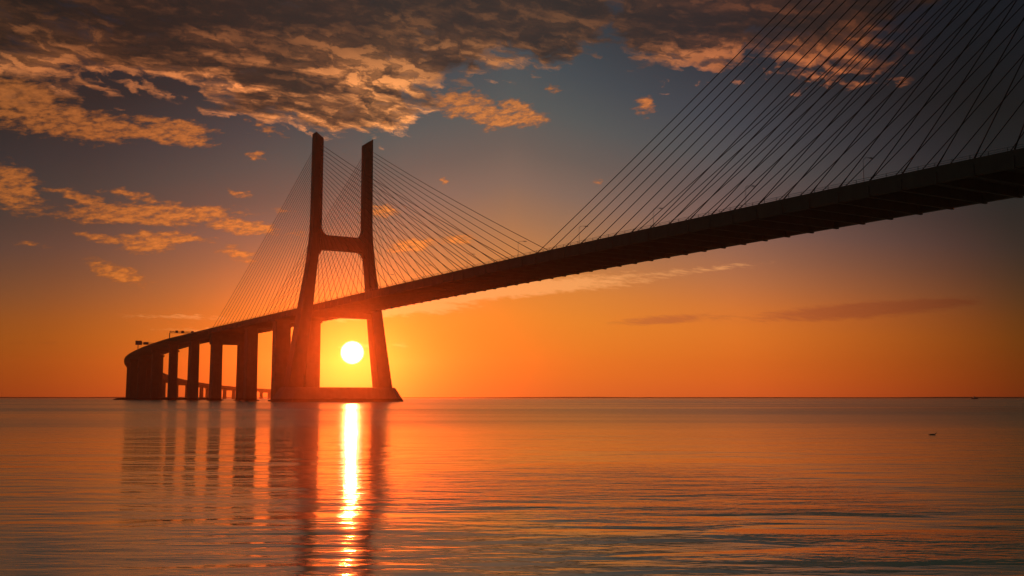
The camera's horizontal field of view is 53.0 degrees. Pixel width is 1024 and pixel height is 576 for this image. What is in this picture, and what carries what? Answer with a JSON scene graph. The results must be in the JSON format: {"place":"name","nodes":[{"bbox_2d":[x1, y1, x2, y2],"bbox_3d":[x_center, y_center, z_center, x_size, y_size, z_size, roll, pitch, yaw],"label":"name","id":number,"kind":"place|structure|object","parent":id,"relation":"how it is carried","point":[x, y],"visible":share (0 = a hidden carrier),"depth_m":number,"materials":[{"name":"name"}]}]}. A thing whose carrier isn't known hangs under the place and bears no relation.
{"place":"outdoors","nodes":[
{"label":"outdoors","id":0,"kind":"place"},
{"bbox_2d":[0,398,1023,575],"bbox_3d":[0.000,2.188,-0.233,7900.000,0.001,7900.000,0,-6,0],"label":"water","id":1,"kind":"structure","parent":0,"point":[615,487],"depth_m":25.18,"materials":[{"name":"orange liquid"}]},
{"bbox_2d":[113,397,221,399],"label":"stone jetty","id":2,"kind":"object","parent":1,"relation":"in","point":[147,398],"visible":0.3,"depth_m":892.08,"materials":[{"name":"brown stone"}]},
{"bbox_2d":[124,329,270,399],"bbox_3d":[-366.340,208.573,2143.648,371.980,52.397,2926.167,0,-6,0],"label":"approach viaduct","id":3,"kind":"object","parent":1,"relation":"in","point":[146,376],"visible":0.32,"depth_m":853.50,"materials":[{"name":"concrete"}]},
{"bbox_2d":[135,341,148,344],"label":"sign gantry","id":4,"kind":"object","parent":3,"relation":"on","point":[140,343],"visible":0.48,"depth_m":909.11,"materials":[{"name":"metal"}]},
{"bbox_2d":[169,330,193,337],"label":"sign gantry","id":5,"kind":"object","parent":3,"relation":"on","point":[175,331],"visible":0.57,"depth_m":796.37,"materials":[{"name":"metal"}]},
{"bbox_2d":[206,0,1023,401],"bbox_3d":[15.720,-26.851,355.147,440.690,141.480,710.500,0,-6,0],"label":"cable stayed bridge","id":6,"kind":"structure","parent":1,"relation":"in","point":[984,178],"depth_m":323.58,"materials":[{"name":"concrete"}]},
{"bbox_2d":[0,397,1023,397],"bbox_3d":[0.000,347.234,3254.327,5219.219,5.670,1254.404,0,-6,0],"label":"shore","id":7,"kind":"structure","parent":0,"point":[591,397],"depth_m":3453.19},
{"bbox_2d":[0,0,1023,396],"label":"sky","id":8,"kind":"structure","parent":0,"point":[150,150],"materials":[{"name":"orange"}]}
]}

